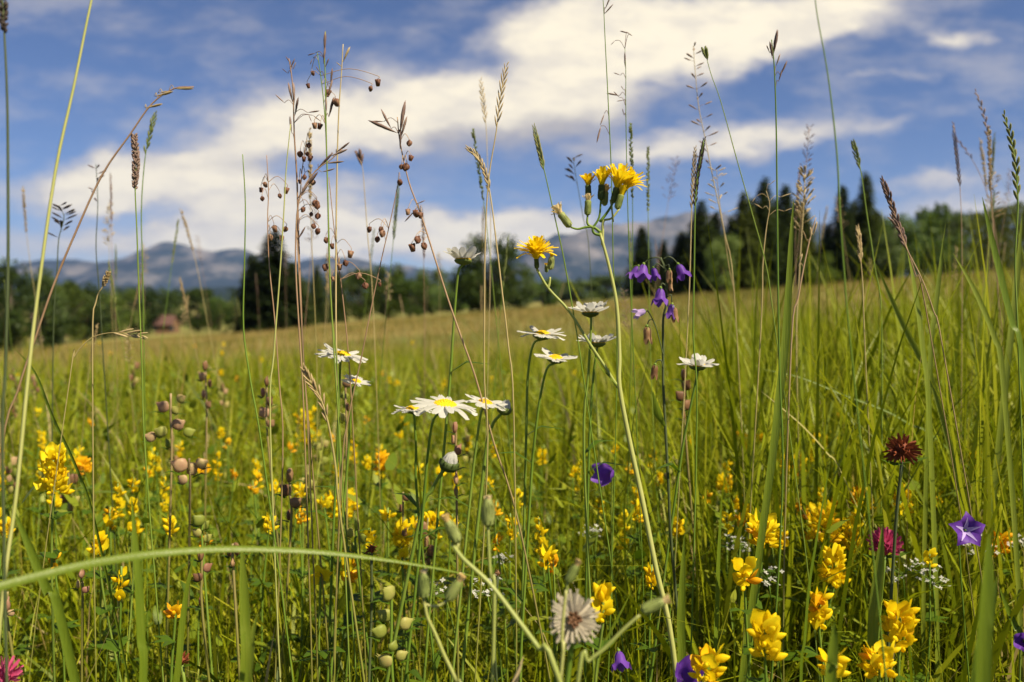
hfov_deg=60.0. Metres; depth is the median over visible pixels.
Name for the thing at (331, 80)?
tall grass
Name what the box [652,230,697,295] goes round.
spruce tree
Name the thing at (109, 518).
pea flower
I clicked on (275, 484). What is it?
pea flower
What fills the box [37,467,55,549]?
yellow rattle
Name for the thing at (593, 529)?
white bedstraw
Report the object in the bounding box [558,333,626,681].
oxeye daisy
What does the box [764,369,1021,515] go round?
grass blade
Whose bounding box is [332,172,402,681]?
quaking grass
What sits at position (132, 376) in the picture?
yellow rattle
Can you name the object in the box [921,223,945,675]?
grass blade
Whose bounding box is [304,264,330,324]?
spruce tree
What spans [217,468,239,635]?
pea flower
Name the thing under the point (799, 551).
pea flower
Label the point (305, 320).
tall grass
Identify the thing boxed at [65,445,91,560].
pea flower
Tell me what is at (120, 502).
pea flower
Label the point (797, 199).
tall grass
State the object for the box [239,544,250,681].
grass blade
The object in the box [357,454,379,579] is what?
pea flower
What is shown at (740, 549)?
white bedstraw
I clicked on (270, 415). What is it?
tall grass
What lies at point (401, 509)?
yellow rattle
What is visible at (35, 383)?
yellow rattle
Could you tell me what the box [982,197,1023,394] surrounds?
grass blade
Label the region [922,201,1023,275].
forest
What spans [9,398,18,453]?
yellow rattle
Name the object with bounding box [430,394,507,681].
oxeye daisy
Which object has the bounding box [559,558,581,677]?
hawkweed bud
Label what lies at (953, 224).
broadleaf tree
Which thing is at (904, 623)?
pea flower
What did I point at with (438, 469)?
pea flower
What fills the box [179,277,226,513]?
tall grass
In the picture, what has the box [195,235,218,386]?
tall grass
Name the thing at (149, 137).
tall grass
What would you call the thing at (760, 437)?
pea flower
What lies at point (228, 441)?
pea flower
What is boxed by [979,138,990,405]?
tall grass
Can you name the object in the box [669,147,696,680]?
tall grass
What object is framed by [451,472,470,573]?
pea flower
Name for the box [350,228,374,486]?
tall grass
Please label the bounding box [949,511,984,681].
bellflower
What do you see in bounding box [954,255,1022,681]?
grass blade
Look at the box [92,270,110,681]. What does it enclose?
tall grass
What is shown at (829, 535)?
pea flower
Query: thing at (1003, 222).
tall grass
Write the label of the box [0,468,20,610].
pea flower
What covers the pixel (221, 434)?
pea flower
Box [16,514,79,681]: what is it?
grass blade
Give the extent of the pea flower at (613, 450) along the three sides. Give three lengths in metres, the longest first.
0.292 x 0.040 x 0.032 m
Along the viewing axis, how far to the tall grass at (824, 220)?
1.77 m
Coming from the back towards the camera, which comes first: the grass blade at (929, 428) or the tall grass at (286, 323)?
the tall grass at (286, 323)
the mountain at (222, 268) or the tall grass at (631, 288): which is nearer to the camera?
the tall grass at (631, 288)
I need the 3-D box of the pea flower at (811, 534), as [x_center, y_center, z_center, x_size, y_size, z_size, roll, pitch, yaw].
[0.297,0.288,0.836,0.052,0.280,0.034,-2,3,-32]
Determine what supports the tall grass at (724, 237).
on the ground at (186, 330)
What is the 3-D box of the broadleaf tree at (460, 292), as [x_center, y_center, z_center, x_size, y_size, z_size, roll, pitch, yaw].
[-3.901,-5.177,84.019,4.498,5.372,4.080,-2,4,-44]
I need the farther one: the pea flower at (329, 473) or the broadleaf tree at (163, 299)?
the broadleaf tree at (163, 299)
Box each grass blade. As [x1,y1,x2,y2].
[0,546,480,590]
[14,348,129,681]
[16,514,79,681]
[131,497,147,681]
[173,556,193,681]
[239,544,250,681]
[244,613,257,681]
[512,656,523,681]
[592,593,630,681]
[677,533,685,662]
[713,499,721,652]
[738,200,793,681]
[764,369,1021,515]
[765,394,889,580]
[800,465,829,681]
[825,622,837,681]
[866,524,883,681]
[876,264,996,681]
[906,244,939,681]
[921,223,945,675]
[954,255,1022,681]
[970,576,997,681]
[975,533,993,681]
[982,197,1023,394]
[984,217,1021,558]
[999,587,1023,655]
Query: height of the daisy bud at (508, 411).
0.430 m
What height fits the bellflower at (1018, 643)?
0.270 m
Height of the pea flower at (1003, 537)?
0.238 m
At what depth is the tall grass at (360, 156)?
0.95 m
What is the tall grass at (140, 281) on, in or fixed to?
on the ground at (186, 330)
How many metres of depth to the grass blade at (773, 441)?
0.62 m
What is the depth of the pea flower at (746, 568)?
0.60 m
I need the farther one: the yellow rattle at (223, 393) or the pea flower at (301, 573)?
the yellow rattle at (223, 393)
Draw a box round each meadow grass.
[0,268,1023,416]
[0,298,1023,681]
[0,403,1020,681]
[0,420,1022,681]
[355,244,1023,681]
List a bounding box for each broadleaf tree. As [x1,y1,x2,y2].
[0,257,37,353]
[24,267,74,350]
[40,279,97,344]
[55,282,111,341]
[73,289,124,338]
[84,287,150,338]
[121,285,162,334]
[149,288,191,326]
[170,287,225,331]
[198,295,235,331]
[338,267,386,320]
[367,263,409,317]
[388,277,432,316]
[411,268,450,314]
[428,282,468,313]
[448,263,492,312]
[456,232,527,310]
[504,265,539,309]
[520,277,563,305]
[551,280,604,302]
[583,274,624,300]
[702,233,741,292]
[800,251,841,285]
[871,231,908,279]
[872,213,931,270]
[893,202,971,276]
[917,210,972,273]
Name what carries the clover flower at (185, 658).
on the ground at (186, 330)
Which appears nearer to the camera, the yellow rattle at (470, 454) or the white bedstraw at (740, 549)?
the white bedstraw at (740, 549)
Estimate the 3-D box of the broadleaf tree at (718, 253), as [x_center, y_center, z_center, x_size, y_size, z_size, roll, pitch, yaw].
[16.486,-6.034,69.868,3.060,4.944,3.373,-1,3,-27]
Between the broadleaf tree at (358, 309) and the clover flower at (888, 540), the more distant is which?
the broadleaf tree at (358, 309)
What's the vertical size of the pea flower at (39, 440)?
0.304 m
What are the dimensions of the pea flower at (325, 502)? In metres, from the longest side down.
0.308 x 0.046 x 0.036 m
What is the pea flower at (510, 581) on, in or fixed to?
on the ground at (186, 330)
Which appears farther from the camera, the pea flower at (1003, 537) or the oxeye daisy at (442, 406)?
the pea flower at (1003, 537)
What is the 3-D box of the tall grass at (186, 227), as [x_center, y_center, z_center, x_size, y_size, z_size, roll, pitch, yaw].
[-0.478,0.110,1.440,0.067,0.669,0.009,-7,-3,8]
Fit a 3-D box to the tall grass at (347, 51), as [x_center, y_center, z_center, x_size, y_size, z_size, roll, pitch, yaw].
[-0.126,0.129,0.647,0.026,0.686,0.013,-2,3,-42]
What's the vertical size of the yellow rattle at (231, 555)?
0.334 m
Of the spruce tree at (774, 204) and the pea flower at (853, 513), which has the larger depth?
the spruce tree at (774, 204)
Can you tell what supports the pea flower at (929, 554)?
on the ground at (186, 330)
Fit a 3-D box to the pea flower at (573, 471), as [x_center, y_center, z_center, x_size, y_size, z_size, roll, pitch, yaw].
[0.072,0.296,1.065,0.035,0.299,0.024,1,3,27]
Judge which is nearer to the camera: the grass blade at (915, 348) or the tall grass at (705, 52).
the tall grass at (705, 52)
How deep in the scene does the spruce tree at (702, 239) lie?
77.19 m
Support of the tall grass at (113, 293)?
on the ground at (186, 330)
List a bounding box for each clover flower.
[0,656,23,681]
[170,651,190,681]
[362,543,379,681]
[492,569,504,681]
[863,527,909,640]
[881,433,927,681]
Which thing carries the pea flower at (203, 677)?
on the ground at (186, 330)
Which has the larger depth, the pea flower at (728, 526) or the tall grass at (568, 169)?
the tall grass at (568, 169)
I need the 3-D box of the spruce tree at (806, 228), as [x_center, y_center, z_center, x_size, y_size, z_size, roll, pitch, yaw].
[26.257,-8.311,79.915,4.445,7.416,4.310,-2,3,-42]
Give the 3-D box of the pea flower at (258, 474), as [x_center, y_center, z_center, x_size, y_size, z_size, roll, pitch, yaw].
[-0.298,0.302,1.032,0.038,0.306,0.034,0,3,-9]
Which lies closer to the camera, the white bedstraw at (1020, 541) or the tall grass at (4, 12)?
the tall grass at (4, 12)
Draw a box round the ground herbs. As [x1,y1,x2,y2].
[0,346,1022,681]
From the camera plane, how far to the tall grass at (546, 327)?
2.07 m
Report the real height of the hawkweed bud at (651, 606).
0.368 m
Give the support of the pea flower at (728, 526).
on the ground at (186, 330)
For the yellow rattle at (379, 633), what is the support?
on the ground at (186, 330)
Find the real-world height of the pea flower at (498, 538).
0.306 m
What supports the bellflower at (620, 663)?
on the ground at (186, 330)
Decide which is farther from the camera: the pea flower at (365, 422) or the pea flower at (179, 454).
the pea flower at (365, 422)
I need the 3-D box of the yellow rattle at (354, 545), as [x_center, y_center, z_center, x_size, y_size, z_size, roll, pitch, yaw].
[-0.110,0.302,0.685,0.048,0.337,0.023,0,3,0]
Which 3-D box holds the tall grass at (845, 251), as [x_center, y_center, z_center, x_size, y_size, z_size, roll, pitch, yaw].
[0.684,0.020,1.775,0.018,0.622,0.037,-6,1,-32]
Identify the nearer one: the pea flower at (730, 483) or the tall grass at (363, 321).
the pea flower at (730, 483)
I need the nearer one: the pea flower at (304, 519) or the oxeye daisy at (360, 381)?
the oxeye daisy at (360, 381)
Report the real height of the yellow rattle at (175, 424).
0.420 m
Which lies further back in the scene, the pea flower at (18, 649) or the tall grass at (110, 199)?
the tall grass at (110, 199)
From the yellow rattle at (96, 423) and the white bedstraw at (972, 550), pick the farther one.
the yellow rattle at (96, 423)
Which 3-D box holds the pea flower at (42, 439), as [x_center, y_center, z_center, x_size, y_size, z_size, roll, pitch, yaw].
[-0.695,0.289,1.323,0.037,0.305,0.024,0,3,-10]
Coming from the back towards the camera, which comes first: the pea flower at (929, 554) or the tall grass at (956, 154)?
the tall grass at (956, 154)
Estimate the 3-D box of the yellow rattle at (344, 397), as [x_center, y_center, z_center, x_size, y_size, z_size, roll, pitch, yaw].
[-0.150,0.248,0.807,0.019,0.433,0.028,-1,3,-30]
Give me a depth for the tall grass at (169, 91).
0.55 m
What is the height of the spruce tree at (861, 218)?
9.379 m
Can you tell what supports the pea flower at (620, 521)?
on the ground at (186, 330)
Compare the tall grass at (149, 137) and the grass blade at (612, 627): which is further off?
the tall grass at (149, 137)
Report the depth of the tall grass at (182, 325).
1.65 m
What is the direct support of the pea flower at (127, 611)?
on the ground at (186, 330)
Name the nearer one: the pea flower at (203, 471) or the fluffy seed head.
the fluffy seed head
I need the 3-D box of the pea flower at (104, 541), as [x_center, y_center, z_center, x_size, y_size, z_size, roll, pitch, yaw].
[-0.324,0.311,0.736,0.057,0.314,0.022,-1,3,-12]
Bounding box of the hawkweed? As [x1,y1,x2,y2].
[514,163,676,681]
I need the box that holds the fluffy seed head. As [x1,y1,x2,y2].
[549,589,600,681]
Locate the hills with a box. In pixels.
[0,280,653,301]
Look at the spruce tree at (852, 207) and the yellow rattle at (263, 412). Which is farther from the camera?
the spruce tree at (852, 207)
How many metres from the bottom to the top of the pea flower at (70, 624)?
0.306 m
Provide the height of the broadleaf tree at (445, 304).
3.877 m
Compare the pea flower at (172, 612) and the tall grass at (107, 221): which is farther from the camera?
the tall grass at (107, 221)
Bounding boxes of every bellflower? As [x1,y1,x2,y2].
[591,463,616,681]
[611,647,631,681]
[625,256,691,616]
[675,655,703,681]
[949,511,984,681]
[1013,633,1023,681]
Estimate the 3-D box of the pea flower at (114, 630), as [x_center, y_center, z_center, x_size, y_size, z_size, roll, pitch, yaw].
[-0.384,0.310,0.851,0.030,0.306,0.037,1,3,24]
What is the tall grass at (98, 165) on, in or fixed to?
on the ground at (186, 330)
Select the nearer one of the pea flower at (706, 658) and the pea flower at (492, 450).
the pea flower at (706, 658)
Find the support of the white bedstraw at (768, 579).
on the ground at (186, 330)
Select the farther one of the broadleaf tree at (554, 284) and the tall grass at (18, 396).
the broadleaf tree at (554, 284)
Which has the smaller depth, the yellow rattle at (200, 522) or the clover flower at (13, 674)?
the clover flower at (13, 674)
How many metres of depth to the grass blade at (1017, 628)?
0.62 m
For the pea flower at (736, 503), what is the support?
on the ground at (186, 330)
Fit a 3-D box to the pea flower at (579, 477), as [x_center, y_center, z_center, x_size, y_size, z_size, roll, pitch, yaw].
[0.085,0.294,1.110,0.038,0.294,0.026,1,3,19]
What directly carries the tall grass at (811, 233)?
on the ground at (186, 330)
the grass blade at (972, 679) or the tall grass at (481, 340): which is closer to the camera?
the grass blade at (972, 679)
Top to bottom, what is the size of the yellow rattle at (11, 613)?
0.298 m
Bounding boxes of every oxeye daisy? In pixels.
[293,374,370,681]
[294,343,367,681]
[391,403,441,681]
[404,394,477,681]
[409,246,485,681]
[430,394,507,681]
[490,348,577,681]
[505,326,566,681]
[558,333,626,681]
[560,300,613,672]
[650,353,718,681]
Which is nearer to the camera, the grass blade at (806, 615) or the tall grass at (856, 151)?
the grass blade at (806, 615)
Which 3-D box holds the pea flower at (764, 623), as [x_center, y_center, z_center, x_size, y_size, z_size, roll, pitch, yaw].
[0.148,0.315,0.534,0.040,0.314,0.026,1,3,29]
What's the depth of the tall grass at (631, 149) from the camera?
0.86 m
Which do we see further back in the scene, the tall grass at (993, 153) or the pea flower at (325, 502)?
the tall grass at (993, 153)
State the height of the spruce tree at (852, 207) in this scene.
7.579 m
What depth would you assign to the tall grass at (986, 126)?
0.95 m
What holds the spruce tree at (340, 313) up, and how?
on the ground at (186, 330)
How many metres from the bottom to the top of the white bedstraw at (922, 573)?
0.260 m
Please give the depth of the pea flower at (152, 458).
1.20 m
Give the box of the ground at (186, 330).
[0,270,1023,658]
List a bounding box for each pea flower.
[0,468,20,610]
[0,507,21,641]
[0,516,33,654]
[19,459,44,614]
[27,428,45,546]
[28,407,41,450]
[32,433,46,527]
[33,442,74,681]
[34,492,67,680]
[48,552,80,681]
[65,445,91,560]
[68,453,96,613]
[75,455,98,601]
[80,510,130,680]
[82,418,104,495]
[85,506,123,681]
[85,530,121,681]
[92,566,128,681]
[95,480,126,668]
[110,517,144,681]
[119,476,151,652]
[124,497,149,681]
[135,465,161,576]
[144,447,169,595]
[144,452,163,601]
[149,515,193,681]
[151,600,181,681]
[152,476,174,642]
[168,440,183,578]
[187,532,223,681]
[195,458,218,622]
[212,451,233,569]
[214,369,223,426]
[214,427,232,556]
[216,438,239,569]
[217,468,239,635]
[233,375,242,464]
[240,469,270,611]
[246,457,270,595]
[246,480,266,636]
[248,512,290,680]
[257,479,284,617]
[279,441,301,558]
[279,481,311,602]
[281,508,312,681]
[286,506,315,681]
[293,405,321,476]
[297,415,317,514]
[303,565,345,681]
[311,493,334,635]
[322,432,334,549]
[324,483,359,639]
[326,463,338,577]
[335,558,368,681]
[340,546,366,681]
[343,436,356,542]
[350,528,383,681]
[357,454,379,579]
[361,415,372,501]
[368,450,388,557]
[369,444,383,573]
[370,464,397,619]
[373,505,418,681]
[386,376,395,424]
[388,514,436,678]
[389,431,408,510]
[391,517,416,680]
[394,380,402,430]
[395,547,425,681]
[399,414,414,512]
[405,461,428,617]
[424,510,443,681]
[428,466,446,607]
[435,514,468,681]
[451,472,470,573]
[458,434,479,552]
[473,499,502,681]
[480,532,520,681]
[485,441,496,526]
[485,475,505,584]
[499,513,534,667]
[504,486,534,666]
[526,451,556,575]
[526,517,555,651]
[527,447,553,575]
[528,543,557,681]
[547,553,566,681]
[557,465,584,565]
[564,459,590,556]
[580,580,615,681]
[589,496,615,619]
[600,443,620,526]
[605,509,641,676]
[614,462,633,561]
[620,498,643,665]
[629,486,656,677]
[630,562,657,681]
[648,447,657,503]
[655,471,666,619]
[663,517,695,681]
[686,490,721,649]
[688,643,729,681]
[710,473,732,564]
[712,472,731,530]
[712,510,738,679]
[719,494,743,658]
[720,513,751,636]
[721,460,732,553]
[730,556,762,680]
[732,503,763,616]
[743,508,779,680]
[743,608,787,681]
[756,433,763,474]
[760,528,805,674]
[777,452,807,574]
[777,504,799,611]
[789,502,801,608]
[792,497,809,607]
[795,585,833,681]
[801,500,843,662]
[806,452,813,499]
[811,432,837,468]
[815,647,850,677]
[817,542,850,681]
[818,487,823,585]
[820,495,837,586]
[836,515,863,630]
[844,506,866,681]
[846,484,862,578]
[850,496,875,636]
[856,640,900,681]
[878,599,919,681]
[886,483,913,560]
[892,501,919,607]
[902,548,948,681]
[928,488,955,613]
[991,527,1012,677]
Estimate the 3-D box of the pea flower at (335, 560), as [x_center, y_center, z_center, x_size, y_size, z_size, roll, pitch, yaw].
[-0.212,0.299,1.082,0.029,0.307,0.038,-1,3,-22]
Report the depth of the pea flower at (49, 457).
0.68 m
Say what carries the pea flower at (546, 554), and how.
on the ground at (186, 330)
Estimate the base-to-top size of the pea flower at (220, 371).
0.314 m
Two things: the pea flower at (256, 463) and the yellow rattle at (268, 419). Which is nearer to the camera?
the pea flower at (256, 463)
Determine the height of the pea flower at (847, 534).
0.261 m
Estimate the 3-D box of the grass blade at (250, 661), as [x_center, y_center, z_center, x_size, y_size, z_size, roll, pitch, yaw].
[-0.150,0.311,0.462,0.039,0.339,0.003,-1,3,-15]
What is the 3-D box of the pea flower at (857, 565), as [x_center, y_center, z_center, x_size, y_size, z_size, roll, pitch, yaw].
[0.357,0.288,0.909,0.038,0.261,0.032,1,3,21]
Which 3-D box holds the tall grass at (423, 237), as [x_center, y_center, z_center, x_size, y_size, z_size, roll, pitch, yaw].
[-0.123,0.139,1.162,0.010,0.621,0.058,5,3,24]
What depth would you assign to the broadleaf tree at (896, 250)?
69.22 m
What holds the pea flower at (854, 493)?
on the ground at (186, 330)
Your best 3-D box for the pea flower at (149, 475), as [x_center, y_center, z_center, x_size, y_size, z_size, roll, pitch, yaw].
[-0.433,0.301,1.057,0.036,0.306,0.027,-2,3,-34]
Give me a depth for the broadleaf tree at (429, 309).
107.27 m
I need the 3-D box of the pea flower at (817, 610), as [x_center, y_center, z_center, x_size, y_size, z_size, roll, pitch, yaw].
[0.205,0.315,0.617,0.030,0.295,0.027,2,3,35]
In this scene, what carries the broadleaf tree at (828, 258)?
on the ground at (186, 330)
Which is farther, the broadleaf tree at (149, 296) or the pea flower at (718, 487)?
the broadleaf tree at (149, 296)
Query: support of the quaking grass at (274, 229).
on the ground at (186, 330)
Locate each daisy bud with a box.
[385,451,458,681]
[460,399,511,681]
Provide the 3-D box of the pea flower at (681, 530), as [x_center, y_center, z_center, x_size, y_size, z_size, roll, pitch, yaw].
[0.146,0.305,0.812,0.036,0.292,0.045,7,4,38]
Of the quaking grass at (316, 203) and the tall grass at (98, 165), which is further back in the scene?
the tall grass at (98, 165)
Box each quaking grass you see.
[259,155,289,681]
[297,133,320,681]
[306,53,380,681]
[322,179,380,681]
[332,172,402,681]
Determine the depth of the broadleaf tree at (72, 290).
90.08 m
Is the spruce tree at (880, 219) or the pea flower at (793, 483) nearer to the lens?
the pea flower at (793, 483)
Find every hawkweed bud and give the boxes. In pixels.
[417,568,465,681]
[441,513,562,681]
[481,495,495,681]
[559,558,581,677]
[576,594,671,681]
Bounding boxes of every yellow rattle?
[4,454,23,623]
[7,591,21,681]
[8,368,24,476]
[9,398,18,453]
[30,375,40,498]
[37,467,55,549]
[60,473,79,608]
[68,569,91,681]
[91,406,101,482]
[127,360,139,498]
[138,393,196,681]
[164,458,214,681]
[166,435,179,574]
[188,553,215,681]
[189,515,216,681]
[194,361,216,648]
[218,382,230,464]
[222,542,251,681]
[254,375,287,648]
[265,403,275,463]
[276,468,304,681]
[299,464,317,547]
[313,437,328,564]
[333,378,356,680]
[339,518,372,681]
[366,585,420,681]
[392,492,415,679]
[415,518,438,680]
[447,422,468,679]
[461,431,475,526]
[628,454,645,551]
[663,456,677,486]
[666,398,671,423]
[670,369,702,647]
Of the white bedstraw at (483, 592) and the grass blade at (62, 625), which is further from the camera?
the white bedstraw at (483, 592)
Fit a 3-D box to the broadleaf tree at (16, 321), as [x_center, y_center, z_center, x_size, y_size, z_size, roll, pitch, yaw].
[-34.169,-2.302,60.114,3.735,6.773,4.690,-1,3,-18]
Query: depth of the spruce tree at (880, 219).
77.25 m
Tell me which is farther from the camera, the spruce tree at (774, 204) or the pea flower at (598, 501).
the spruce tree at (774, 204)
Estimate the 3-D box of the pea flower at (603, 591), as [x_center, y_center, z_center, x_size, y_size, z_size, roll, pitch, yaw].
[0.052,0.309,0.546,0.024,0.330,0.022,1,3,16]
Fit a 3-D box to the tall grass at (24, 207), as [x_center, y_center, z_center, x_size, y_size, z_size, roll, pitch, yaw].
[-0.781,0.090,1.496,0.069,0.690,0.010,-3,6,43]
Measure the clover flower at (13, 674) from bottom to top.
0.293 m
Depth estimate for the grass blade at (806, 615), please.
0.54 m
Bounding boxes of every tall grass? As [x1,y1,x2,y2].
[0,0,9,681]
[0,0,92,639]
[0,85,193,467]
[0,372,30,588]
[4,280,31,541]
[21,186,63,526]
[28,329,147,681]
[29,313,88,535]
[48,202,76,670]
[67,323,98,562]
[88,164,120,668]
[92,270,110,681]
[102,203,115,542]
[106,271,143,494]
[108,261,159,563]
[109,173,119,541]
[114,244,116,479]
[125,326,140,551]
[131,133,163,681]
[132,287,141,393]
[136,243,148,445]
[139,264,158,426]
[141,111,156,681]
[143,219,179,536]
[177,295,188,394]
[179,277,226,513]
[180,209,247,545]
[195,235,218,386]
[242,154,293,681]
[255,272,260,382]
[269,124,290,681]
[275,57,331,681]
[283,252,288,369]
[292,197,318,522]
[295,142,348,681]
[300,362,364,681]
[307,127,317,612]
[309,31,349,681]
[317,246,328,509]
[318,267,331,439]
[334,44,349,680]
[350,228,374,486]
[354,148,382,676]
[359,185,399,606]
[368,100,550,681]
[375,272,391,459]
[385,286,389,508]
[399,297,412,391]
[421,207,425,486]
[432,253,442,467]
[465,145,516,670]
[471,128,530,643]
[474,62,508,681]
[475,234,508,559]
[477,77,490,666]
[481,285,483,418]
[482,207,495,472]
[532,122,627,681]
[542,237,547,411]
[564,154,599,585]
[597,0,616,681]
[608,31,646,681]
[619,288,651,562]
[621,123,633,678]
[629,232,635,484]
[631,156,679,474]
[646,146,666,670]
[655,241,668,425]
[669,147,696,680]
[685,42,745,531]
[690,136,705,655]
[701,45,819,681]
[705,167,743,492]
[742,180,791,649]
[746,229,758,343]
[766,31,786,681]
[779,124,813,504]
[782,218,816,681]
[790,165,815,562]
[795,171,800,484]
[808,205,827,404]
[815,0,886,681]
[834,197,864,407]
[851,139,882,530]
[855,224,878,673]
[866,262,894,379]
[880,176,995,681]
[888,213,976,639]
[937,248,958,452]
[951,133,1011,441]
[952,121,962,559]
[961,190,995,514]
[966,172,1003,422]
[974,88,1002,469]
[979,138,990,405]
[984,132,995,334]
[986,169,1012,344]
[987,126,1003,473]
[1002,110,1023,518]
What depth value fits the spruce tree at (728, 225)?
83.55 m
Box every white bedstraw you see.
[429,578,460,675]
[472,577,504,681]
[492,552,515,672]
[578,524,618,681]
[724,535,751,674]
[760,566,784,681]
[771,526,788,610]
[885,558,926,675]
[914,565,950,681]
[957,534,998,586]
[1007,534,1022,611]
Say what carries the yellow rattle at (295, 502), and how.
on the ground at (186, 330)
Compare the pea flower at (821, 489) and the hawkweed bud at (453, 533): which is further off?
the pea flower at (821, 489)
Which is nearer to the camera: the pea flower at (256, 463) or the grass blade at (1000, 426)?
the grass blade at (1000, 426)
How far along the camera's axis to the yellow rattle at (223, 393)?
1.80 m
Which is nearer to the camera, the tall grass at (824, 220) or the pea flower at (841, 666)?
the pea flower at (841, 666)
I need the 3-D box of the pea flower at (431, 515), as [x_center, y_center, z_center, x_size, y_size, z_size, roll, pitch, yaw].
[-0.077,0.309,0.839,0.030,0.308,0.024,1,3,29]
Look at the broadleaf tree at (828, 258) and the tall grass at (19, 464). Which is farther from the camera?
the broadleaf tree at (828, 258)
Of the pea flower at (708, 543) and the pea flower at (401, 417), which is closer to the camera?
the pea flower at (708, 543)
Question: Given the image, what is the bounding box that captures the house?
[152,315,180,334]
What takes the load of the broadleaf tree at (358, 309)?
on the ground at (186, 330)
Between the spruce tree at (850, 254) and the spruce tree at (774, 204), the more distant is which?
the spruce tree at (774, 204)
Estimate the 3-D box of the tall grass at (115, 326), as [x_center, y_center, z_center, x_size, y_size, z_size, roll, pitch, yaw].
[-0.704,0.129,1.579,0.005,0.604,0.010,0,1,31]
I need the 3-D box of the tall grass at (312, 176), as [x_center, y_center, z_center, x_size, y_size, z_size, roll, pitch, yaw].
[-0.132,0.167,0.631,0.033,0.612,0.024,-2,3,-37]
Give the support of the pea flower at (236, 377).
on the ground at (186, 330)
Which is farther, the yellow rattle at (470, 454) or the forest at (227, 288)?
the forest at (227, 288)
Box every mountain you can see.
[0,242,455,290]
[485,211,1016,288]
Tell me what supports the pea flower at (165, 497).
on the ground at (186, 330)
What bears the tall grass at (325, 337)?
on the ground at (186, 330)
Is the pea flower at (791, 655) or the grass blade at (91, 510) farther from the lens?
the pea flower at (791, 655)
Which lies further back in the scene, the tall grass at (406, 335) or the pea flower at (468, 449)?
the tall grass at (406, 335)
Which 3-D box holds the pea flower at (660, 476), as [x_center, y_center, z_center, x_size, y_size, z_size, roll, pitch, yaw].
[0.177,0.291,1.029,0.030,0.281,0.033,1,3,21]
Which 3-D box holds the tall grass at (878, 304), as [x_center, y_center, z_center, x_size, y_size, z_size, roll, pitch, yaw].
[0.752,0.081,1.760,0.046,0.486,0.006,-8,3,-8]
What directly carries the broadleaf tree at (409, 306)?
on the ground at (186, 330)
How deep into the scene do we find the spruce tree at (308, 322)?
73.79 m
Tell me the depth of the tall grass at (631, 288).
1.10 m
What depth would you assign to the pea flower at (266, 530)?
0.82 m
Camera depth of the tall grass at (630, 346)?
1.09 m
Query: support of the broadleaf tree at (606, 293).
on the ground at (186, 330)
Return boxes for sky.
[0,0,1023,272]
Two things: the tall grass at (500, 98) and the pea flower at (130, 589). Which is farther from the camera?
the pea flower at (130, 589)
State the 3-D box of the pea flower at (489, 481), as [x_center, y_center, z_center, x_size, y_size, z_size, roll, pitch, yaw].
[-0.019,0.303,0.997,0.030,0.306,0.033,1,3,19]
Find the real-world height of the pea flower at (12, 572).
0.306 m
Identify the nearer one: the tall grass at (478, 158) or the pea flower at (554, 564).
the tall grass at (478, 158)
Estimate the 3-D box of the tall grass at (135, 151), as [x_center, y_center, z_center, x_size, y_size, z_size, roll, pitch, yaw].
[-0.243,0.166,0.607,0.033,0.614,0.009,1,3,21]
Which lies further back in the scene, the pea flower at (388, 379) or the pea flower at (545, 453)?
the pea flower at (388, 379)
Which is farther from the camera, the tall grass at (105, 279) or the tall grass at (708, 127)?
the tall grass at (708, 127)
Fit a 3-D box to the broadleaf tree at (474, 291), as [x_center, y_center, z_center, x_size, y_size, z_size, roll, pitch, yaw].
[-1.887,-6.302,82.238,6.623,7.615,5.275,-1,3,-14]
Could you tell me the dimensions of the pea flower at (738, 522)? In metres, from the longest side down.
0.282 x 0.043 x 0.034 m
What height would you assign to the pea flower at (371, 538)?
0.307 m
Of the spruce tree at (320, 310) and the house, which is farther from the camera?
the house
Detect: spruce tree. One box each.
[219,254,266,334]
[229,229,315,332]
[284,261,320,328]
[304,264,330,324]
[328,270,349,322]
[618,225,660,298]
[648,240,672,296]
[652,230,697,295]
[665,199,724,295]
[703,211,735,292]
[708,191,775,291]
[725,216,739,287]
[735,197,774,289]
[750,176,787,288]
[755,198,782,288]
[770,184,808,286]
[791,198,815,283]
[794,208,818,284]
[803,223,833,283]
[821,185,864,283]
[846,171,886,281]
[847,200,858,279]
[857,211,906,279]
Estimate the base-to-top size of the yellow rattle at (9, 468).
0.310 m
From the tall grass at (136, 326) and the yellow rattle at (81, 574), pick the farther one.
the tall grass at (136, 326)
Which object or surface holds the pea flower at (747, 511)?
on the ground at (186, 330)
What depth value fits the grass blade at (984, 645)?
0.36 m
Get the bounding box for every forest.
[0,271,629,329]
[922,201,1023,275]
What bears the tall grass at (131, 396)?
on the ground at (186, 330)
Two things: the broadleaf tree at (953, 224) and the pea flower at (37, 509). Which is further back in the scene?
the broadleaf tree at (953, 224)
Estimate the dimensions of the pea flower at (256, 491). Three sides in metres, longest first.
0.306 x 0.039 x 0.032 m

